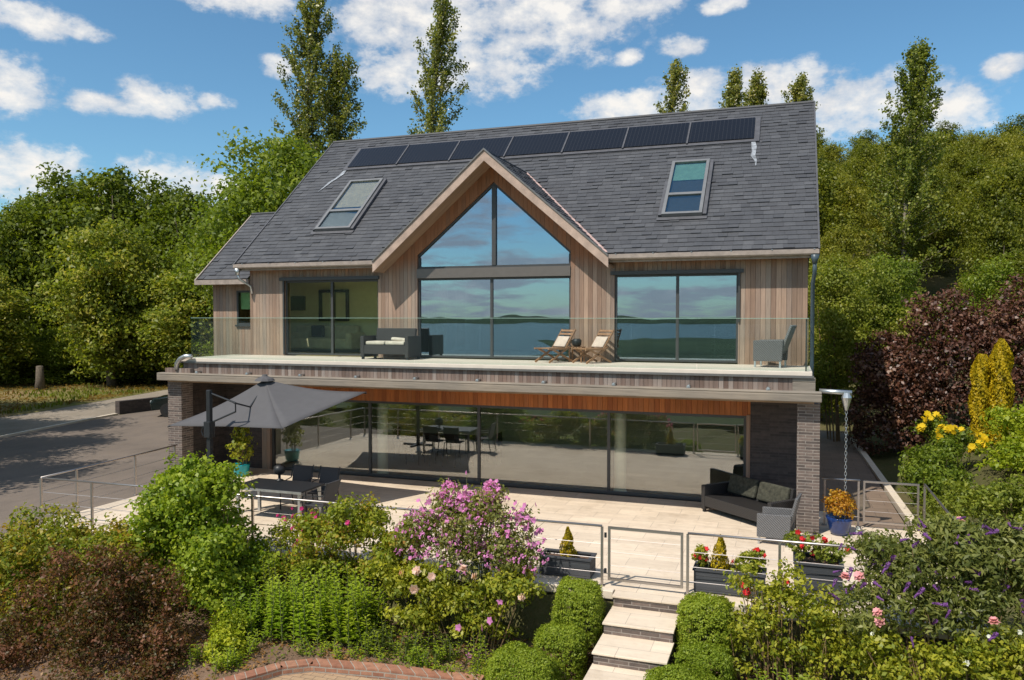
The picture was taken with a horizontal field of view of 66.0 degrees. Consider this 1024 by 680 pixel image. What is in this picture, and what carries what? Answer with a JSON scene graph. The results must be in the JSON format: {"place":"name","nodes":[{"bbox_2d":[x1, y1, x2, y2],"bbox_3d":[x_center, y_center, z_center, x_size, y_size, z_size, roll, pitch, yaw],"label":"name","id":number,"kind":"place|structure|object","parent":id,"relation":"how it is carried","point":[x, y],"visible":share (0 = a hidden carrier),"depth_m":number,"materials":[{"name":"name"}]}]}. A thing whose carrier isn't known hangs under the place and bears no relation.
{"place":"outdoors","nodes":[
{"label":"outdoors","id":0,"kind":"place"},
{"bbox_2d":[0,409,228,541],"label":"driveway","id":1,"kind":"structure","parent":0,"point":[28,460],"depth_m":25.41,"materials":[{"name":"grey asphalt"}]},
{"bbox_2d":[115,396,159,413],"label":"wall","id":2,"kind":"structure","parent":1,"relation":"on","point":[132,406],"depth_m":38.03,"materials":[{"name":"brick"}]},
{"bbox_2d":[269,672,383,679],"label":"path","id":3,"kind":"structure","parent":0,"point":[313,676],"depth_m":12.18,"materials":[{"name":"stone"}]},
{"bbox_2d":[0,0,1023,217],"label":"sky","id":4,"kind":"structure","parent":0,"point":[143,85],"materials":[{"name":"blue"}]},
{"bbox_2d":[37,467,987,644],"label":"terrace","id":5,"kind":"structure","parent":0,"point":[681,516],"depth_m":16.92,"materials":[{"name":"beige stone"}]},
{"bbox_2d":[39,444,176,521],"bbox_3d":[-9.615,3.402,19.206,0.156,1.021,4.556,0,2,14],"label":"railing","id":6,"kind":"object","parent":5,"relation":"on","point":[76,483],"visible":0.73,"depth_m":18.51,"materials":[{"name":"silver metal"}]},
{"bbox_2d":[234,462,249,476],"bbox_3d":[-7.617,3.649,22.183,0.500,0.340,0.500,1,2,19],"label":"teal pot","id":7,"kind":"object","parent":5,"relation":"on","point":[244,468],"visible":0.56,"depth_m":22.03,"materials":[{"name":"ceramic"}]},
{"bbox_2d":[225,427,257,464],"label":"leafy pot plant","id":8,"kind":"object","parent":7,"relation":"on","point":[238,446],"visible":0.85,"depth_m":22.06,"materials":[{"name":"green plant"}]},
{"bbox_2d":[167,374,366,488],"bbox_3d":[-5.984,2.377,18.534,3.750,3.110,3.479,1,2,37],"label":"cantilever parasol","id":9,"kind":"object","parent":5,"relation":"on","point":[267,401],"visible":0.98,"depth_m":18.14,"materials":[{"name":"grey fabric"}]},
{"bbox_2d":[233,478,325,515],"bbox_3d":[-5.202,3.593,17.593,1.840,0.735,0.990,1,2,19],"label":"terrace table","id":10,"kind":"object","parent":5,"relation":"on","point":[298,488],"visible":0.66,"depth_m":17.50,"materials":[{"name":"grey metal"}]},
{"bbox_2d":[42,477,605,586],"bbox_3d":[-4.284,3.526,15.077,12.302,1.021,0.109,1,2,18],"label":"railing","id":11,"kind":"object","parent":5,"relation":"on","point":[91,496],"visible":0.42,"depth_m":15.01,"materials":[{"name":"silver metal"}]},
{"bbox_2d":[604,526,683,588],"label":"garden gate","id":12,"kind":"structure","parent":11,"relation":"attached to","point":[680,586],"depth_m":12.91,"materials":[{"name":"silver metal"}]},
{"bbox_2d":[157,100,851,534],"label":"modern house","id":13,"kind":"structure","parent":5,"relation":"on","point":[675,250],"depth_m":21.06,"materials":[{"name":"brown wood"}]},
{"bbox_2d":[291,325,364,349],"bbox_3d":[-6.057,-0.098,25.302,2.600,0.750,0.970,1,2,19],"label":"sofa","id":14,"kind":"object","parent":13,"relation":"in","point":[347,337],"visible":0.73,"depth_m":25.04,"materials":[{"name":"grey fabric"}]},
{"bbox_2d":[286,279,377,355],"bbox_3d":[-5.112,-0.632,22.456,3.060,2.130,0.100,1,2,19],"label":"sliding door","id":15,"kind":"structure","parent":13,"relation":"in","point":[332,281],"depth_m":22.47,"materials":[{"name":"clear glass"}]},
{"bbox_2d":[360,328,420,359],"bbox_3d":[-3.231,0.097,21.045,1.420,0.817,0.776,1,2,19],"label":"rattan sofa","id":16,"kind":"object","parent":13,"relation":"on","point":[406,342],"visible":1,"depth_m":20.89,"materials":[{"name":"wicker"}]},
{"bbox_2d":[418,276,570,359],"bbox_3d":[-0.508,-0.584,20.838,4.300,2.130,0.100,1,2,19],"label":"sliding door","id":17,"kind":"structure","parent":13,"relation":"in","point":[491,317],"depth_m":20.81,"materials":[{"name":"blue glass"}]},
{"bbox_2d":[418,182,570,268],"bbox_3d":[-0.508,-3.030,20.764,4.300,2.235,0.140,1,2,19],"label":"gable window","id":18,"kind":"structure","parent":13,"relation":"in","point":[494,230],"depth_m":20.71,"materials":[{"name":"blue glass"}]},
{"bbox_2d":[272,400,745,500],"bbox_3d":[-0.730,2.790,21.017,13.390,2.115,0.100,1,2,19],"label":"sliding door","id":19,"kind":"structure","parent":13,"relation":"in","point":[479,407],"depth_m":20.63,"materials":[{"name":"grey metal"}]},
{"bbox_2d":[534,329,575,362],"bbox_3d":[1.082,0.140,19.563,0.965,0.824,0.534,-1,2,-41],"label":"deck chair","id":20,"kind":"object","parent":13,"relation":"on","point":[560,342],"visible":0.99,"depth_m":19.59,"materials":[{"name":"brown wood"}]},
{"bbox_2d":[571,329,614,363],"bbox_3d":[1.989,0.150,19.242,0.965,0.824,0.534,-1,2,-37],"label":"deck chair","id":21,"kind":"object","parent":13,"relation":"on","point":[599,341],"visible":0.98,"depth_m":19.25,"materials":[{"name":"brown wood"}]},
{"bbox_2d":[615,273,737,362],"bbox_3d":[3.987,-0.536,19.257,2.970,2.130,0.100,1,2,19],"label":"sliding door","id":22,"kind":"structure","parent":13,"relation":"in","point":[652,311],"depth_m":19.22,"materials":[{"name":"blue glass"}]},
{"bbox_2d":[753,325,796,367],"bbox_3d":[5.909,0.133,17.704,0.823,0.946,0.680,1,2,29],"label":"rattan armchair","id":23,"kind":"object","parent":13,"relation":"on","point":[775,350],"visible":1,"depth_m":17.47,"materials":[{"name":"wicker"}]},
{"bbox_2d":[539,548,596,578],"bbox_3d":[0.970,3.894,13.749,0.940,0.325,0.460,1,2,19],"label":"planter","id":24,"kind":"object","parent":5,"relation":"on","point":[580,562],"visible":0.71,"depth_m":13.58,"materials":[{"name":"metal"}]},
{"bbox_2d":[692,561,766,597],"bbox_3d":[3.545,3.901,12.843,1.140,0.365,0.460,1,2,19],"label":"planter","id":25,"kind":"object","parent":5,"relation":"on","point":[711,575],"visible":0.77,"depth_m":12.72,"materials":[{"name":"metal"}]},
{"bbox_2d":[701,474,795,527],"bbox_3d":[5.236,3.553,17.426,0.876,0.826,2.100,-1,2,-29],"label":"rattan sofa","id":26,"kind":"object","parent":5,"relation":"on","point":[743,497],"visible":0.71,"depth_m":17.52,"materials":[{"name":"wicker"}]},
{"bbox_2d":[757,493,801,546],"bbox_3d":[5.324,3.536,15.686,0.764,0.964,0.680,1,2,27],"label":"rattan armchair","id":27,"kind":"object","parent":5,"relation":"on","point":[775,522],"visible":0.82,"depth_m":15.45,"materials":[{"name":"wicker"}]},
{"bbox_2d":[793,551,844,605],"bbox_3d":[4.854,3.780,12.522,0.740,0.625,0.690,1,2,19],"label":"planter","id":28,"kind":"object","parent":5,"relation":"on","point":[819,571],"visible":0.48,"depth_m":12.22,"materials":[{"name":"metal"}]},
{"bbox_2d":[782,527,852,563],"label":"geranium","id":29,"kind":"object","parent":28,"relation":"on","point":[818,552],"visible":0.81,"depth_m":12.47,"materials":[{"name":"green plant"}]},
{"bbox_2d":[684,532,987,627],"bbox_3d":[4.823,3.617,12.039,4.303,1.021,0.109,1,2,18],"label":"railing","id":30,"kind":"object","parent":5,"relation":"on","point":[746,538],"visible":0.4,"depth_m":12.37,"materials":[{"name":"silver metal"}]},
{"bbox_2d":[825,513,853,535],"bbox_3d":[6.741,3.812,16.234,0.540,0.370,0.540,1,2,19],"label":"blue pot","id":31,"kind":"object","parent":5,"relation":"on","point":[840,526],"visible":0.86,"depth_m":16.07,"materials":[{"name":"ceramic"}]},
{"bbox_2d":[819,488,858,519],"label":"orange shrub","id":32,"kind":"object","parent":31,"relation":"on","point":[835,506],"visible":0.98,"depth_m":16.11,"materials":[{"name":"brown plant"}]},
{"bbox_2d":[4,240,1023,679],"bbox_3d":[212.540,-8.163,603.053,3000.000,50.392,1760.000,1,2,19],"label":"ground","id":33,"kind":"structure","parent":0,"point":[532,616],"depth_m":14.72,"materials":[{"name":"green plant"}]},
{"bbox_2d":[0,389,167,435],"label":"gravel lane","id":34,"kind":"structure","parent":33,"relation":"on","point":[17,423],"depth_m":36.98,"materials":[{"name":"beige gravel"}]},
{"bbox_2d":[0,378,167,416],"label":"grass verge","id":35,"kind":"object","parent":33,"relation":"on","point":[47,408],"depth_m":46.33,"materials":[{"name":"green plant"}]},
{"bbox_2d":[0,265,43,380],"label":"flowering chestnut","id":36,"kind":"object","parent":35,"relation":"on","point":[10,312],"visible":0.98,"depth_m":51.71,"materials":[{"name":"green plant"}]},
{"bbox_2d":[0,341,65,384],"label":"flowering chestnut","id":37,"kind":"object","parent":35,"relation":"on","point":[23,377],"visible":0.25,"depth_m":54.01,"materials":[{"name":"green plant"}]},
{"bbox_2d":[0,197,71,345],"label":"broadleaf tree","id":38,"kind":"object","parent":35,"relation":"on","point":[6,253],"visible":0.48,"depth_m":57.40,"materials":[{"name":"green plant"}]},
{"bbox_2d":[11,327,90,381],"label":"lime tree","id":39,"kind":"object","parent":35,"relation":"on","point":[46,340],"visible":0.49,"depth_m":53.54,"materials":[{"name":"green plant"}]},
{"bbox_2d":[14,354,106,384],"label":"broadleaf tree","id":40,"kind":"object","parent":35,"relation":"on","point":[67,377],"visible":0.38,"depth_m":53.71,"materials":[{"name":"green plant"}]},
{"bbox_2d":[0,161,132,339],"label":"broadleaf tree","id":41,"kind":"object","parent":35,"relation":"on","point":[61,192],"visible":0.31,"depth_m":57.90,"materials":[{"name":"green plant"}]},
{"bbox_2d":[23,163,172,321],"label":"broadleaf tree","id":42,"kind":"object","parent":35,"relation":"on","point":[115,186],"visible":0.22,"depth_m":58.49,"materials":[{"name":"green plant"}]},
{"bbox_2d":[25,214,173,386],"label":"flowering chestnut","id":43,"kind":"object","parent":35,"relation":"on","point":[93,286],"visible":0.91,"depth_m":50.55,"materials":[{"name":"green plant"}]},
{"bbox_2d":[81,169,210,297],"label":"broadleaf tree","id":44,"kind":"object","parent":35,"relation":"on","point":[156,187],"visible":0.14,"depth_m":58.50,"materials":[{"name":"green plant"}]},
{"bbox_2d":[134,188,218,317],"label":"broadleaf tree","id":45,"kind":"object","parent":35,"relation":"on","point":[184,202],"visible":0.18,"depth_m":56.32,"materials":[{"name":"green plant"}]},
{"bbox_2d":[104,264,213,372],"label":"flowering chestnut","id":46,"kind":"object","parent":33,"relation":"on","point":[169,317],"visible":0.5,"depth_m":49.67,"materials":[{"name":"green plant"}]},
{"bbox_2d":[156,204,220,352],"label":"broadleaf tree","id":47,"kind":"object","parent":33,"relation":"on","point":[184,253],"visible":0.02,"depth_m":49.99,"materials":[{"name":"green plant"}]},
{"bbox_2d":[151,126,323,356],"bbox_3d":[-10.260,-2.976,36.478,11.895,13.940,12.110,1,2,36],"label":"lime tree","id":48,"kind":"object","parent":33,"relation":"on","point":[287,168],"visible":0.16,"depth_m":34.58,"materials":[{"name":"green plant"}]},
{"bbox_2d":[262,0,367,158],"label":"poplar tree","id":49,"kind":"object","parent":33,"relation":"on","point":[311,114],"visible":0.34,"depth_m":51.46,"materials":[{"name":"green plant"}]},
{"bbox_2d":[0,577,861,679],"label":"flower bed","id":50,"kind":"object","parent":33,"relation":"on","point":[204,673],"visible":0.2,"depth_m":13.02,"materials":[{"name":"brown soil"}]},
{"bbox_2d":[0,500,169,642],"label":"red tipped shrub","id":51,"kind":"object","parent":50,"relation":"on","point":[12,553],"visible":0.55,"depth_m":14.27,"materials":[{"name":"green plant"}]},
{"bbox_2d":[0,540,210,679],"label":"purple leaved shrub","id":52,"kind":"object","parent":50,"relation":"on","point":[130,611],"visible":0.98,"depth_m":13.00,"materials":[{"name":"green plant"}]},
{"bbox_2d":[114,448,288,624],"bbox_3d":[-5.692,3.571,14.504,3.474,3.137,2.361,1,2,19],"label":"snowball shrub","id":53,"kind":"object","parent":50,"relation":"on","point":[198,533],"visible":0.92,"depth_m":14.11,"materials":[{"name":"green plant"}]},
{"bbox_2d":[200,606,254,668],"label":"pale leafy shrub","id":54,"kind":"object","parent":50,"relation":"on","point":[222,639],"visible":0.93,"depth_m":13.05,"materials":[{"name":"green plant"}]},
{"bbox_2d":[187,620,267,673],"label":"perennial","id":55,"kind":"object","parent":50,"relation":"on","point":[230,652],"visible":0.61,"depth_m":12.80,"materials":[{"name":"green plant"}]},
{"bbox_2d":[217,575,270,639],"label":"shrub","id":56,"kind":"object","parent":50,"relation":"on","point":[254,609],"visible":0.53,"depth_m":13.64,"materials":[{"name":"green plant"}]},
{"bbox_2d":[264,506,328,598],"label":"fuchsia shrub","id":57,"kind":"object","parent":50,"relation":"on","point":[281,542],"visible":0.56,"depth_m":14.69,"materials":[{"name":"green plant"}]},
{"bbox_2d":[261,561,340,648],"bbox_3d":[-3.565,4.532,13.612,1.392,1.345,1.253,1,2,19],"label":"tall perennial","id":58,"kind":"object","parent":50,"relation":"on","point":[296,616],"visible":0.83,"depth_m":13.35,"materials":[{"name":"green plant"}]},
{"bbox_2d":[267,491,427,620],"bbox_3d":[-2.984,3.912,14.109,3.236,2.365,1.263,1,2,19],"label":"climbing rose","id":59,"kind":"object","parent":50,"relation":"on","point":[363,525],"visible":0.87,"depth_m":13.99,"materials":[{"name":"green plant"}]},
{"bbox_2d":[217,658,484,679],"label":"brick edging","id":60,"kind":"object","parent":50,"relation":"on","point":[356,669],"visible":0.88,"depth_m":12.20,"materials":[{"name":"brick"}]},
{"bbox_2d":[312,562,394,652],"bbox_3d":[-2.670,4.523,13.409,1.238,1.337,1.111,1,2,19],"label":"tall perennial","id":61,"kind":"object","parent":50,"relation":"on","point":[352,614],"visible":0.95,"depth_m":13.17,"materials":[{"name":"green plant"}]},
{"bbox_2d":[290,634,485,676],"bbox_3d":[-1.986,5.042,12.570,3.429,0.424,0.543,1,2,19],"label":"perennial","id":62,"kind":"object","parent":50,"relation":"on","point":[335,648],"visible":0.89,"depth_m":12.77,"materials":[{"name":"green plant"}]},
{"bbox_2d":[359,622,468,665],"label":"iris clump","id":63,"kind":"object","parent":50,"relation":"on","point":[382,644],"visible":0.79,"depth_m":12.70,"materials":[{"name":"green plant"}]},
{"bbox_2d":[361,618,509,676],"bbox_3d":[-1.282,4.916,12.557,2.465,0.637,0.812,1,2,19],"label":"perennial","id":64,"kind":"object","parent":50,"relation":"on","point":[397,642],"visible":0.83,"depth_m":12.69,"materials":[{"name":"green plant"}]},
{"bbox_2d":[363,556,547,657],"bbox_3d":[-0.996,4.356,12.904,3.305,1.665,1.174,1,2,19],"label":"rose bush","id":65,"kind":"object","parent":50,"relation":"on","point":[431,583],"visible":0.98,"depth_m":12.67,"materials":[{"name":"green plant"}]},
{"bbox_2d":[389,470,548,646],"bbox_3d":[-0.717,3.660,13.274,2.841,2.935,1.392,1,2,19],"label":"tree mallow","id":66,"kind":"object","parent":50,"relation":"on","point":[463,512],"visible":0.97,"depth_m":13.02,"materials":[{"name":"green plant"}]},
{"bbox_2d":[484,619,590,679],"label":"box bush","id":67,"kind":"object","parent":50,"relation":"on","point":[525,660],"visible":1,"depth_m":11.65,"materials":[{"name":"green plant"}]},
{"bbox_2d":[549,576,606,655],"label":"box bush","id":68,"kind":"object","parent":50,"relation":"on","point":[581,588],"visible":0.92,"depth_m":12.24,"materials":[{"name":"green plant"}]},
{"bbox_2d":[643,639,737,679],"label":"box bush","id":69,"kind":"object","parent":50,"relation":"on","point":[699,664],"visible":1,"depth_m":11.01,"materials":[{"name":"green plant"}]},
{"bbox_2d":[674,591,735,667],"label":"box bush","id":70,"kind":"object","parent":50,"relation":"on","point":[701,602],"visible":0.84,"depth_m":11.62,"materials":[{"name":"green plant"}]},
{"bbox_2d":[716,557,886,679],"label":"rose bush","id":71,"kind":"object","parent":50,"relation":"on","point":[822,650],"visible":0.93,"depth_m":11.35,"materials":[{"name":"green plant"}]},
{"bbox_2d":[825,506,1023,679],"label":"buddleia","id":72,"kind":"object","parent":50,"relation":"on","point":[956,551],"visible":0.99,"depth_m":10.59,"materials":[{"name":"green plant"}]},
{"bbox_2d":[838,619,1023,679],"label":"yellow leaved rose","id":73,"kind":"object","parent":50,"relation":"on","point":[957,664],"visible":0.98,"depth_m":10.21,"materials":[{"name":"green plant"}]},
{"bbox_2d":[407,0,469,134],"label":"poplar tree","id":74,"kind":"object","parent":33,"relation":"on","point":[441,35],"visible":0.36,"depth_m":51.81,"materials":[{"name":"green plant"}]},
{"bbox_2d":[583,590,681,679],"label":"garden steps","id":75,"kind":"structure","parent":33,"relation":"on","point":[636,639],"depth_m":11.79,"materials":[{"name":"beige stone"}]},
{"bbox_2d":[653,58,690,112],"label":"poplar tree","id":76,"kind":"object","parent":33,"relation":"on","point":[675,95],"visible":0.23,"depth_m":59.50,"materials":[{"name":"green plant"}]},
{"bbox_2d":[718,64,749,107],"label":"poplar tree","id":77,"kind":"object","parent":33,"relation":"on","point":[733,96],"visible":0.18,"depth_m":59.64,"materials":[{"name":"green plant"}]},
{"bbox_2d":[742,66,768,105],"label":"poplar tree","id":78,"kind":"object","parent":33,"relation":"on","point":[757,94],"visible":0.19,"depth_m":61.74,"materials":[{"name":"green plant"}]},
{"bbox_2d":[781,71,829,177],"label":"poplar tree","id":79,"kind":"object","parent":33,"relation":"on","point":[799,89],"visible":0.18,"depth_m":61.70,"materials":[{"name":"green plant"}]},
{"bbox_2d":[808,221,871,275],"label":"hillside tree","id":80,"kind":"object","parent":33,"relation":"on","point":[847,242],"visible":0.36,"depth_m":46.95,"materials":[{"name":"green plant"}]},
{"bbox_2d":[817,160,869,268],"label":"hillside tree","id":81,"kind":"object","parent":33,"relation":"on","point":[824,195],"visible":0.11,"depth_m":50.69,"materials":[{"name":"green plant"}]},
{"bbox_2d":[819,170,887,260],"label":"hillside tree","id":82,"kind":"object","parent":33,"relation":"on","point":[850,190],"visible":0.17,"depth_m":53.69,"materials":[{"name":"green plant"}]},
{"bbox_2d":[807,254,925,441],"bbox_3d":[12.573,0.381,28.778,4.588,6.933,3.401,0,2,-10],"label":"mixed hedge","id":83,"kind":"object","parent":33,"relation":"on","point":[838,329],"visible":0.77,"depth_m":28.11,"materials":[{"name":"green plant"}]},
{"bbox_2d":[844,139,905,235],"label":"hillside tree","id":84,"kind":"object","parent":33,"relation":"on","point":[858,163],"visible":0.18,"depth_m":72.54,"materials":[{"name":"green plant"}]},
{"bbox_2d":[857,152,898,230],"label":"hillside tree","id":85,"kind":"object","parent":33,"relation":"on","point":[875,168],"visible":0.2,"depth_m":68.26,"materials":[{"name":"green plant"}]},
{"bbox_2d":[838,328,959,455],"bbox_3d":[12.764,1.748,26.169,3.682,4.318,3.055,1,2,19],"label":"copper beech","id":86,"kind":"object","parent":33,"relation":"on","point":[872,359],"visible":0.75,"depth_m":25.80,"materials":[{"name":"purple plant"}]},
{"bbox_2d":[863,204,937,280],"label":"hillside tree","id":87,"kind":"object","parent":33,"relation":"on","point":[882,231],"visible":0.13,"depth_m":53.06,"materials":[{"name":"green plant"}]},
{"bbox_2d":[858,36,958,301],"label":"poplar tree","id":88,"kind":"object","parent":33,"relation":"on","point":[916,98],"visible":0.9,"depth_m":50.92,"materials":[{"name":"green plant"}]},
{"bbox_2d":[894,435,981,512],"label":"green shrub","id":89,"kind":"object","parent":33,"relation":"on","point":[929,464],"visible":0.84,"depth_m":18.22,"materials":[{"name":"green plant"}]},
{"bbox_2d":[904,171,974,274],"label":"hillside tree","id":90,"kind":"object","parent":33,"relation":"on","point":[941,237],"visible":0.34,"depth_m":57.82,"materials":[{"name":"green plant"}]},
{"bbox_2d":[856,247,1023,409],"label":"mixed hedge","id":91,"kind":"object","parent":33,"relation":"on","point":[901,273],"visible":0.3,"depth_m":28.66,"materials":[{"name":"green plant"}]},
{"bbox_2d":[869,283,1023,427],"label":"copper beech","id":92,"kind":"object","parent":33,"relation":"on","point":[952,393],"visible":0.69,"depth_m":24.79,"materials":[{"name":"purple plant"}]},
{"bbox_2d":[906,411,989,469],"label":"yellow lily","id":93,"kind":"object","parent":33,"relation":"on","point":[940,428],"visible":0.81,"depth_m":20.13,"materials":[{"name":"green plant"}]},
{"bbox_2d":[921,140,992,186],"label":"hillside tree","id":94,"kind":"object","parent":33,"relation":"on","point":[954,161],"visible":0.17,"depth_m":69.22,"materials":[{"name":"green plant"}]},
{"bbox_2d":[947,155,998,242],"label":"hillside tree","id":95,"kind":"object","parent":33,"relation":"on","point":[977,166],"visible":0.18,"depth_m":65.98,"materials":[{"name":"green plant"}]},
{"bbox_2d":[934,473,1023,528],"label":"fern like shrub","id":96,"kind":"object","parent":33,"relation":"on","point":[1008,498],"visible":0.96,"depth_m":15.29,"materials":[{"name":"green plant"}]},
{"bbox_2d":[967,353,990,448],"bbox_3d":[12.702,1.704,21.444,0.567,2.699,0.559,1,2,19],"label":"golden conifer","id":97,"kind":"object","parent":33,"relation":"on","point":[978,374],"visible":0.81,"depth_m":21.31,"materials":[{"name":"yellow plant"}]},
{"bbox_2d":[936,154,1023,278],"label":"hillside tree","id":98,"kind":"object","parent":33,"relation":"on","point":[1011,181],"visible":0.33,"depth_m":48.01,"materials":[{"name":"green plant"}]},
{"bbox_2d":[948,194,1023,310],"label":"hillside tree","id":99,"kind":"object","parent":33,"relation":"on","point":[997,230],"visible":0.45,"depth_m":42.62,"materials":[{"name":"green plant"}]},
{"bbox_2d":[949,273,1023,418],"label":"copper beech","id":100,"kind":"object","parent":33,"relation":"on","point":[1003,310],"visible":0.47,"depth_m":23.83,"materials":[{"name":"purple plant"}]},
{"bbox_2d":[967,398,1023,471],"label":"golden shrub","id":101,"kind":"object","parent":33,"relation":"on","point":[1012,455],"visible":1,"depth_m":18.29,"materials":[{"name":"green plant"}]},
{"bbox_2d":[970,130,1020,171],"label":"hillside tree","id":102,"kind":"object","parent":33,"relation":"on","point":[994,144],"visible":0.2,"depth_m":73.69,"materials":[{"name":"green plant"}]},
{"bbox_2d":[987,338,1015,443],"bbox_3d":[13.176,1.411,21.265,0.696,2.953,0.685,1,2,19],"label":"golden conifer","id":103,"kind":"object","parent":33,"relation":"on","point":[1002,358],"visible":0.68,"depth_m":21.11,"materials":[{"name":"yellow plant"}]},
{"bbox_2d":[819,430,906,529],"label":"side path","id":104,"kind":"structure","parent":0,"point":[832,458],"depth_m":21.52,"materials":[{"name":"beige stone"}]},
{"bbox_2d":[850,437,922,531],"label":"kerb","id":105,"kind":"structure","parent":104,"relation":"on","point":[902,509],"depth_m":20.24,"materials":[{"name":"beige stone"}]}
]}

